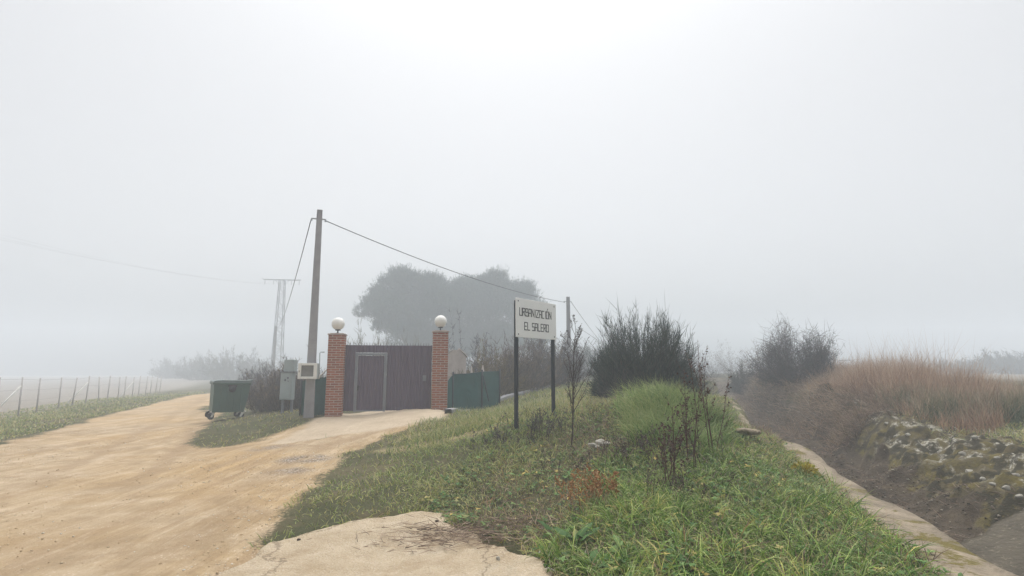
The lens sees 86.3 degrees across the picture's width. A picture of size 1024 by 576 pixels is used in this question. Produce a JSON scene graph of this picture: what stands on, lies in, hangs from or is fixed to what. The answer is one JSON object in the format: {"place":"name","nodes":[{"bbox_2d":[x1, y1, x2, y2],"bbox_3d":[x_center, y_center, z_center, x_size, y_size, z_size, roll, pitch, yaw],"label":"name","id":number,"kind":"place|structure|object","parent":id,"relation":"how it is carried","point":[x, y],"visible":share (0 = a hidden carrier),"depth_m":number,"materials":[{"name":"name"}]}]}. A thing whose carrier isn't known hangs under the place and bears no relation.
{"place":"outdoors","nodes":[
{"label":"outdoors","id":0,"kind":"place"},
{"bbox_2d":[0,393,450,575],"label":"road","id":1,"kind":"structure","parent":0,"point":[157,538],"depth_m":7.49,"materials":[{"name":"beige gravel"}]},
{"bbox_2d":[0,373,1023,575],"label":"ground","id":2,"kind":"structure","parent":0,"point":[49,385],"depth_m":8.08,"materials":[{"name":"green plant"}]},
{"bbox_2d":[0,376,161,415],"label":"wire fence","id":3,"kind":"object","parent":2,"relation":"on","point":[72,398],"visible":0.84,"depth_m":27.79,"materials":[{"name":"wood"},{"name":"steel wire"}]},
{"bbox_2d":[0,391,206,438],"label":"roadside grass","id":4,"kind":"structure","parent":2,"relation":"on","point":[47,415],"depth_m":22.44,"materials":[{"name":"green plant"}]},
{"bbox_2d":[146,357,198,378],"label":"distant tree","id":5,"kind":"object","parent":2,"relation":"on","point":[170,371],"visible":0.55,"depth_m":126.42,"materials":[{"name":"grey plant"}]},
{"bbox_2d":[172,349,235,379],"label":"distant tree","id":6,"kind":"object","parent":2,"relation":"on","point":[191,374],"visible":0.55,"depth_m":106.48,"materials":[{"name":"grey plant"}]},
{"bbox_2d":[205,379,252,419],"bbox_3d":[-8.875,3.471,17.135,1.183,1.201,1.330,7,-11,-32],"label":"waste container","id":7,"kind":"object","parent":2,"relation":"on","point":[228,395],"visible":0.98,"depth_m":16.69,"materials":[{"name":"green plastic"}]},
{"bbox_2d":[198,344,271,380],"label":"distant tree","id":8,"kind":"object","parent":2,"relation":"on","point":[224,372],"visible":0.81,"depth_m":92.41,"materials":[{"name":"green plant"}]},
{"bbox_2d":[238,358,279,394],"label":"hedge shrub","id":9,"kind":"object","parent":2,"relation":"on","point":[259,373],"visible":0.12,"depth_m":30.34,"materials":[{"name":"grey plant"}]},
{"bbox_2d":[237,358,300,399],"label":"hedge shrub","id":10,"kind":"object","parent":2,"relation":"on","point":[264,372],"visible":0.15,"depth_m":24.46,"materials":[{"name":"grey plant"}]},
{"bbox_2d":[245,364,302,412],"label":"hedge shrub","id":11,"kind":"object","parent":2,"relation":"on","point":[255,402],"visible":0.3,"depth_m":18.93,"materials":[{"name":"grey plant"}]},
{"bbox_2d":[271,326,276,371],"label":"utility pole","id":12,"kind":"object","parent":2,"relation":"on","point":[274,346],"visible":0.62,"depth_m":59.62,"materials":[{"name":"concrete"}]},
{"bbox_2d":[262,278,300,371],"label":"lattice pylon","id":13,"kind":"object","parent":2,"relation":"on","point":[278,303],"visible":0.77,"depth_m":85.32,"materials":[{"name":"metal"}]},
{"bbox_2d":[279,360,297,412],"bbox_3d":[-6.464,2.854,15.742,0.420,1.565,0.250,-1,-9,9],"label":"electrical cabinet","id":14,"kind":"object","parent":2,"relation":"on","point":[287,383],"visible":0.88,"depth_m":15.68,"materials":[{"name":"metal"}]},
{"bbox_2d":[255,355,322,411],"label":"hedge shrub","id":15,"kind":"object","parent":2,"relation":"on","point":[270,400],"visible":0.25,"depth_m":18.43,"materials":[{"name":"grey plant"}]},
{"bbox_2d":[271,356,320,410],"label":"hedge shrub","id":16,"kind":"object","parent":2,"relation":"on","point":[297,401],"visible":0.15,"depth_m":18.21,"materials":[{"name":"grey plant"}]},
{"bbox_2d":[296,369,326,396],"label":"hedge shrub","id":17,"kind":"object","parent":2,"relation":"on","point":[324,374],"visible":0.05,"depth_m":19.08,"materials":[{"name":"grey plant"}]},
{"bbox_2d":[299,377,325,414],"bbox_3d":[-5.500,3.054,15.126,0.782,1.178,0.063,-1,-9,7],"label":"fence","id":18,"kind":"object","parent":2,"relation":"on","point":[320,393],"visible":0.5,"depth_m":15.13,"materials":[{"name":"metal"}]},
{"bbox_2d":[303,209,325,417],"bbox_3d":[-5.493,0.676,15.112,0.413,5.854,0.221,3,-9,-20],"label":"utility pole","id":19,"kind":"object","parent":2,"relation":"on","point":[309,399],"visible":0.93,"depth_m":15.01,"materials":[{"name":"concrete"}]},
{"bbox_2d":[279,220,310,325],"bbox_3d":[-15.764,1.514,37.685,0.026,1.193,49.337,4,-9,-24],"label":"overhead cable","id":20,"kind":"object","parent":19,"relation":"attached to","point":[299,264],"visible":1,"depth_m":20.06,"materials":[{"name":"metal"}]},
{"bbox_2d":[297,363,319,378],"bbox_3d":[-5.447,2.223,14.634,0.510,0.420,0.218,1,-9,-6],"label":"meter box","id":21,"kind":"object","parent":19,"relation":"attached to","point":[308,370],"visible":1,"depth_m":14.55,"materials":[{"name":"white paint"}]},
{"bbox_2d":[301,365,313,375],"bbox_3d":[-5.450,2.212,14.565,0.320,0.295,0.010,1,-9,-6],"label":"window","id":22,"kind":"structure","parent":21,"relation":"in","point":[307,370],"depth_m":14.56,"materials":[{"name":"grey glass"}]},
{"bbox_2d":[326,221,561,301],"bbox_3d":[-1.187,-0.507,22.891,0.026,0.609,17.004,-5,-10,29],"label":"overhead cable","id":23,"kind":"object","parent":19,"relation":"attached to","point":[429,262],"visible":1,"depth_m":19.33,"materials":[{"name":"metal"}]},
{"bbox_2d":[324,333,347,416],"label":"brick pillar","id":24,"kind":"structure","parent":2,"relation":"on","point":[334,394],"depth_m":14.91,"materials":[{"name":"brick"}]},
{"bbox_2d":[332,317,344,332],"bbox_3d":[-4.876,1.050,15.315,0.355,0.448,0.355,0,-9,0],"label":"globe lamp","id":25,"kind":"object","parent":24,"relation":"on","point":[338,324],"visible":0.94,"depth_m":15.20,"materials":[{"name":"glass"}]},
{"bbox_2d":[346,315,397,376],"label":"pale shrub","id":26,"kind":"object","parent":2,"relation":"on","point":[362,337],"visible":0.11,"depth_m":19.86,"materials":[{"name":"grey plant"}]},
{"bbox_2d":[217,511,551,575],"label":"concrete pad","id":27,"kind":"object","parent":2,"relation":"on","point":[328,551],"visible":0.92,"depth_m":4.71,"materials":[{"name":"beige concrete"}]},
{"bbox_2d":[307,497,599,557],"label":"dry litter","id":28,"kind":"object","parent":27,"relation":"on","point":[462,537],"visible":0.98,"depth_m":5.19,"materials":[{"name":"brown plant"}]},
{"bbox_2d":[343,342,431,411],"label":"metal gate","id":29,"kind":"structure","parent":2,"relation":"on","point":[406,383],"depth_m":15.32,"materials":[{"name":"metal"}]},
{"bbox_2d":[353,353,386,411],"bbox_3d":[-3.931,2.618,15.185,0.869,1.615,0.092,2,-9,-10],"label":"wicket door","id":30,"kind":"structure","parent":29,"relation":"in","point":[369,386],"depth_m":15.20,"materials":[{"name":"paint"}]},
{"bbox_2d":[351,263,475,350],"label":"pine tree","id":31,"kind":"object","parent":2,"relation":"on","point":[402,301],"visible":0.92,"depth_m":70.17,"materials":[{"name":"green plant"}]},
{"bbox_2d":[431,330,448,410],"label":"brick pillar","id":32,"kind":"structure","parent":2,"relation":"on","point":[439,370],"depth_m":15.42,"materials":[{"name":"brick"}]},
{"bbox_2d":[435,315,446,329],"bbox_3d":[-2.067,1.014,15.826,0.355,0.448,0.355,0,-9,0],"label":"globe lamp","id":33,"kind":"object","parent":32,"relation":"on","point":[440,321],"visible":0.92,"depth_m":15.71,"materials":[{"name":"glass"}]},
{"bbox_2d":[431,474,448,481],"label":"broadleaf weed","id":34,"kind":"object","parent":2,"relation":"on","point":[447,476],"visible":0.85,"depth_m":7.01,"materials":[{"name":"green plant"}]},
{"bbox_2d":[447,348,467,392],"bbox_3d":[-2.153,3.203,19.787,0.990,2.012,1.220,1,-9,-8],"label":"garden hut","id":35,"kind":"object","parent":2,"relation":"on","point":[456,359],"visible":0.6,"depth_m":19.34,"materials":[{"name":"white paint"}]},
{"bbox_2d":[431,308,497,376],"bbox_3d":[-1.557,2.699,22.326,4.314,3.742,3.560,0,-9,0],"label":"hedge shrub","id":36,"kind":"object","parent":2,"relation":"on","point":[468,361],"visible":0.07,"depth_m":22.21,"materials":[{"name":"green plant"}]},
{"bbox_2d":[447,369,500,410],"bbox_3d":[-1.058,3.201,16.704,0.262,1.432,2.782,-6,-10,33],"label":"fence","id":37,"kind":"object","parent":2,"relation":"on","point":[477,390],"visible":0.89,"depth_m":16.79,"materials":[{"name":"metal"}]},
{"bbox_2d":[450,337,529,395],"bbox_3d":[-0.755,2.946,20.043,3.094,2.576,3.495,0,-9,0],"label":"hedge shrub","id":38,"kind":"object","parent":2,"relation":"on","point":[506,389],"visible":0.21,"depth_m":19.43,"materials":[{"name":"green plant"}]},
{"bbox_2d":[446,264,549,363],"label":"pine tree","id":39,"kind":"object","parent":2,"relation":"on","point":[488,302],"visible":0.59,"depth_m":73.70,"materials":[{"name":"green plant"}]},
{"bbox_2d":[471,428,533,449],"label":"dead weed","id":40,"kind":"object","parent":2,"relation":"on","point":[497,436],"visible":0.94,"depth_m":8.16,"materials":[{"name":"brown plant"}]},
{"bbox_2d":[444,380,578,413],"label":"wall","id":41,"kind":"structure","parent":2,"relation":"on","point":[503,397],"depth_m":18.61,"materials":[{"name":"concrete"}]},
{"bbox_2d":[469,332,561,391],"bbox_3d":[-0.079,2.885,21.068,3.945,2.823,3.467,0,-9,0],"label":"hedge shrub","id":42,"kind":"object","parent":2,"relation":"on","point":[534,383],"visible":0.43,"depth_m":20.38,"materials":[{"name":"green plant"}]},
{"bbox_2d":[489,407,565,442],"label":"dead weed","id":43,"kind":"object","parent":2,"relation":"on","point":[537,426],"visible":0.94,"depth_m":8.37,"materials":[{"name":"brown plant"}]},
{"bbox_2d":[514,297,555,429],"bbox_3d":[0.415,1.418,9.419,0.074,2.410,1.332,-6,-10,34],"label":"name board","id":44,"kind":"object","parent":2,"relation":"on","point":[534,319],"visible":0.97,"depth_m":9.43,"materials":[{"name":"paint"}]},
{"bbox_2d":[494,332,575,386],"bbox_3d":[0.661,3.045,22.507,3.678,2.755,3.441,0,-9,0],"label":"hedge shrub","id":45,"kind":"object","parent":2,"relation":"on","point":[558,363],"visible":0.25,"depth_m":22.11,"materials":[{"name":"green plant"}]},
{"bbox_2d":[509,331,581,385],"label":"hedge shrub","id":46,"kind":"object","parent":2,"relation":"on","point":[564,369],"visible":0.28,"depth_m":23.43,"materials":[{"name":"green plant"}]},
{"bbox_2d":[526,406,567,436],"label":"dead weed","id":47,"kind":"object","parent":2,"relation":"on","point":[559,423],"visible":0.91,"depth_m":8.60,"materials":[{"name":"brown plant"}]},
{"bbox_2d":[537,519,573,535],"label":"broadleaf weed","id":48,"kind":"object","parent":2,"relation":"on","point":[546,526],"visible":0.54,"depth_m":4.88,"materials":[{"name":"green plant"}]},
{"bbox_2d":[536,339,592,382],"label":"hedge shrub","id":49,"kind":"object","parent":2,"relation":"on","point":[582,374],"visible":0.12,"depth_m":25.44,"materials":[{"name":"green plant"}]},
{"bbox_2d":[564,297,571,357],"bbox_3d":[3.082,2.907,29.899,0.443,4.887,0.213,1,-9,-6],"label":"utility pole","id":50,"kind":"object","parent":2,"relation":"on","point":[568,301],"visible":0.64,"depth_m":30.01,"materials":[{"name":"concrete"}]},
{"bbox_2d":[553,522,599,545],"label":"broadleaf weed","id":51,"kind":"object","parent":2,"relation":"on","point":[569,536],"visible":0.81,"depth_m":4.62,"materials":[{"name":"green plant"}]},
{"bbox_2d":[541,447,617,473],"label":"dead weed","id":52,"kind":"object","parent":2,"relation":"on","point":[580,461],"visible":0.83,"depth_m":6.87,"materials":[{"name":"brown plant"}]},
{"bbox_2d":[560,315,599,446],"bbox_3d":[0.989,1.378,8.043,0.555,1.974,0.597,0,-9,0],"label":"sapling","id":53,"kind":"object","parent":2,"relation":"on","point":[573,384],"visible":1,"depth_m":7.95,"materials":[{"name":"brown plant"}]},
{"bbox_2d":[555,340,613,374],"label":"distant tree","id":54,"kind":"object","parent":2,"relation":"on","point":[588,354],"visible":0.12,"depth_m":67.89,"materials":[{"name":"grey plant"}]},
{"bbox_2d":[555,462,619,512],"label":"rust weed","id":55,"kind":"object","parent":2,"relation":"on","point":[598,485],"visible":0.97,"depth_m":5.47,"materials":[{"name":"brown plant"}]},
{"bbox_2d":[570,549,620,572],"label":"broadleaf weed","id":56,"kind":"object","parent":2,"relation":"on","point":[592,555],"visible":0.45,"depth_m":4.09,"materials":[{"name":"green plant"}]},
{"bbox_2d":[595,439,603,445],"bbox_3d":[1.246,2.163,7.652,0.163,0.088,0.140,4,6,24],"label":"white stone","id":57,"kind":"object","parent":2,"relation":"on","point":[598,441],"visible":0.56,"depth_m":7.62,"materials":[{"name":"white stone"}]},
{"bbox_2d":[595,365,634,400],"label":"bare shrub","id":58,"kind":"object","parent":2,"relation":"on","point":[613,388],"visible":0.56,"depth_m":11.41,"materials":[{"name":"grey plant"}]},
{"bbox_2d":[609,534,636,551],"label":"broadleaf weed","id":59,"kind":"object","parent":2,"relation":"on","point":[614,546],"visible":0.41,"depth_m":4.21,"materials":[{"name":"green plant"}]},
{"bbox_2d":[619,467,635,472],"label":"broadleaf weed","id":60,"kind":"object","parent":2,"relation":"on","point":[633,468],"visible":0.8,"depth_m":6.29,"materials":[{"name":"green plant"}]},
{"bbox_2d":[577,292,712,399],"bbox_3d":[2.926,1.558,12.552,3.281,3.162,3.394,0,-9,0],"label":"broom bush","id":61,"kind":"object","parent":2,"relation":"on","point":[659,359],"visible":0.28,"depth_m":11.88,"materials":[{"name":"green plant"}]},
{"bbox_2d":[600,428,693,466],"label":"dead weed","id":62,"kind":"object","parent":2,"relation":"on","point":[624,451],"visible":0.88,"depth_m":6.56,"materials":[{"name":"brown plant"}]},
{"bbox_2d":[600,425,723,459],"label":"dead weed","id":63,"kind":"object","parent":2,"relation":"on","point":[683,448],"visible":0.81,"depth_m":6.48,"materials":[{"name":"brown plant"}]},
{"bbox_2d":[650,397,688,485],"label":"dock plant","id":64,"kind":"object","parent":2,"relation":"on","point":[672,444],"visible":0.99,"depth_m":5.72,"materials":[{"name":"plant"}]},
{"bbox_2d":[603,375,743,448],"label":"tall grass","id":65,"kind":"structure","parent":2,"relation":"on","point":[642,420],"depth_m":7.92,"materials":[{"name":"green plant"}]},
{"bbox_2d":[645,463,734,501],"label":"dead weed","id":66,"kind":"object","parent":2,"relation":"on","point":[677,477],"visible":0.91,"depth_m":5.43,"materials":[{"name":"brown plant"}]},
{"bbox_2d":[676,391,703,454],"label":"dock plant","id":67,"kind":"object","parent":2,"relation":"on","point":[689,422],"visible":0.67,"depth_m":6.66,"materials":[{"name":"plant"}]},
{"bbox_2d":[421,400,962,575],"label":"weed patch","id":68,"kind":"object","parent":2,"relation":"on","point":[682,558],"visible":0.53,"depth_m":5.24,"materials":[{"name":"green plant"}]},
{"bbox_2d":[674,346,716,468],"bbox_3d":[2.089,1.367,6.221,0.532,1.394,0.409,-7,-11,40],"label":"dock plant","id":69,"kind":"object","parent":2,"relation":"on","point":[696,418],"visible":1,"depth_m":6.25,"materials":[{"name":"plant"}]},
{"bbox_2d":[680,348,717,374],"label":"scrub","id":70,"kind":"object","parent":2,"relation":"on","point":[696,362],"visible":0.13,"depth_m":47.47,"materials":[{"name":"grey plant"}]},
{"bbox_2d":[686,347,731,451],"bbox_3d":[2.400,1.365,6.862,0.676,1.444,0.551,8,-12,-44],"label":"dock plant","id":71,"kind":"object","parent":2,"relation":"on","point":[705,405],"visible":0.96,"depth_m":6.78,"materials":[{"name":"plant"}]},
{"bbox_2d":[692,366,726,396],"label":"scrub","id":72,"kind":"object","parent":2,"relation":"on","point":[707,385],"visible":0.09,"depth_m":20.66,"materials":[{"name":"grey plant"}]},
{"bbox_2d":[456,396,966,575],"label":"dead stems","id":73,"kind":"object","parent":2,"relation":"on","point":[746,525],"visible":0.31,"depth_m":5.58,"materials":[{"name":"green plant"}]},
{"bbox_2d":[693,339,737,377],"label":"scrub","id":74,"kind":"object","parent":2,"relation":"on","point":[716,375],"visible":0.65,"depth_m":43.54,"materials":[{"name":"grey plant"}]},
{"bbox_2d":[702,345,752,379],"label":"scrub","id":75,"kind":"object","parent":2,"relation":"on","point":[725,370],"visible":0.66,"depth_m":39.52,"materials":[{"name":"grey plant"}]},
{"bbox_2d":[520,402,956,575],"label":"long grass","id":76,"kind":"structure","parent":2,"relation":"on","point":[649,553],"depth_m":4.52,"materials":[{"name":"green plant"}]},
{"bbox_2d":[726,359,755,394],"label":"round bush","id":77,"kind":"object","parent":2,"relation":"on","point":[735,383],"visible":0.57,"depth_m":29.33,"materials":[{"name":"grey plant"}]},
{"bbox_2d":[736,428,761,434],"bbox_3d":[3.574,2.171,8.272,0.445,0.101,0.384,12,-12,-33],"label":"broken slab","id":78,"kind":"object","parent":2,"relation":"on","point":[747,431],"depth_m":8.13,"materials":[{"name":"concrete"}]},
{"bbox_2d":[736,335,790,374],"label":"scrub","id":79,"kind":"object","parent":2,"relation":"on","point":[759,358],"visible":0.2,"depth_m":24.06,"materials":[{"name":"grey plant"}]},
{"bbox_2d":[739,312,850,390],"bbox_3d":[10.896,2.396,20.670,4.929,3.436,4.640,0,-9,0],"label":"bramble bush","id":80,"kind":"object","parent":2,"relation":"on","point":[780,358],"visible":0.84,"depth_m":20.30,"materials":[{"name":"green plant"}]},
{"bbox_2d":[791,460,821,477],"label":"yellow plant","id":81,"kind":"object","parent":2,"relation":"on","point":[807,466],"visible":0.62,"depth_m":6.90,"materials":[{"name":"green plant"}]},
{"bbox_2d":[799,331,835,378],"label":"broom bush","id":82,"kind":"object","parent":2,"relation":"on","point":[819,356],"visible":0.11,"depth_m":20.38,"materials":[{"name":"grey plant"}]},
{"bbox_2d":[704,376,1023,541],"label":"ditch bed","id":83,"kind":"object","parent":2,"relation":"on","point":[951,462],"visible":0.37,"depth_m":9.32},
{"bbox_2d":[753,420,780,434],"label":"scrub","id":84,"kind":"object","parent":83,"relation":"on","point":[763,426],"visible":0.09,"depth_m":15.92,"materials":[{"name":"brown plant"}]},
{"bbox_2d":[727,369,930,453],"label":"matted grass","id":85,"kind":"structure","parent":83,"relation":"on","point":[844,419],"depth_m":14.77,"materials":[{"name":"brown plant"}]},
{"bbox_2d":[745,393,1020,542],"bbox_3d":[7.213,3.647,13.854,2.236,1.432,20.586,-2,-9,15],"label":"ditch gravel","id":86,"kind":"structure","parent":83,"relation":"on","point":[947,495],"depth_m":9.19,"materials":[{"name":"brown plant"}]},
{"bbox_2d":[897,409,1023,443],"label":"bank turf","id":87,"kind":"structure","parent":83,"relation":"on","point":[1017,434],"depth_m":10.05,"materials":[{"name":"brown plant"}]},
{"bbox_2d":[960,507,1023,575],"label":"concrete lining","id":88,"kind":"object","parent":83,"relation":"on","point":[1000,543],"visible":0.62,"depth_m":5.82,"materials":[{"name":"grey concrete"}]},
{"bbox_2d":[1001,485,1010,490],"bbox_3d":[6.416,2.595,7.094,0.071,0.067,0.098,-16,-8,-12],"label":"lichen rock","id":89,"kind":"object","parent":83,"relation":"on","point":[1006,487],"visible":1,"depth_m":7.07,"materials":[{"name":"stone"}]},
{"bbox_2d":[1014,494,1023,498],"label":"lichen rock","id":90,"kind":"object","parent":83,"relation":"on","point":[1019,496],"visible":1,"depth_m":6.87,"materials":[{"name":"stone"}]},
{"bbox_2d":[731,400,1017,575],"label":"ditch wall","id":91,"kind":"structure","parent":2,"relation":"on","point":[959,557],"depth_m":4.91,"materials":[{"name":"concrete"}]},
{"bbox_2d":[773,325,1023,436],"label":"dry grass","id":92,"kind":"structure","parent":2,"relation":"on","point":[902,372],"depth_m":13.69,"materials":[{"name":"beige plant"}]},
{"bbox_2d":[827,367,1023,429],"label":"rushes","id":93,"kind":"object","parent":2,"relation":"on","point":[1018,415],"visible":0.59,"depth_m":11.58,"materials":[{"name":"beige plant"}]},
{"bbox_2d":[932,358,996,373],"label":"distant tree","id":94,"kind":"object","parent":2,"relation":"on","point":[960,365],"visible":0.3,"depth_m":88.16,"materials":[{"name":"grey plant"}]},
{"bbox_2d":[965,347,1023,374],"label":"distant tree","id":95,"kind":"object","parent":2,"relation":"on","point":[1015,363],"visible":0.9,"depth_m":79.25,"materials":[{"name":"grey plant"}]},
{"bbox_2d":[0,0,1023,375],"label":"sky","id":96,"kind":"structure","parent":0,"point":[855,165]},
{"bbox_2d":[382,380,778,458],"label":"rough grass","id":97,"kind":"structure","parent":0,"point":[504,409],"depth_m":11.05,"materials":[{"name":"green plant"}]}
]}

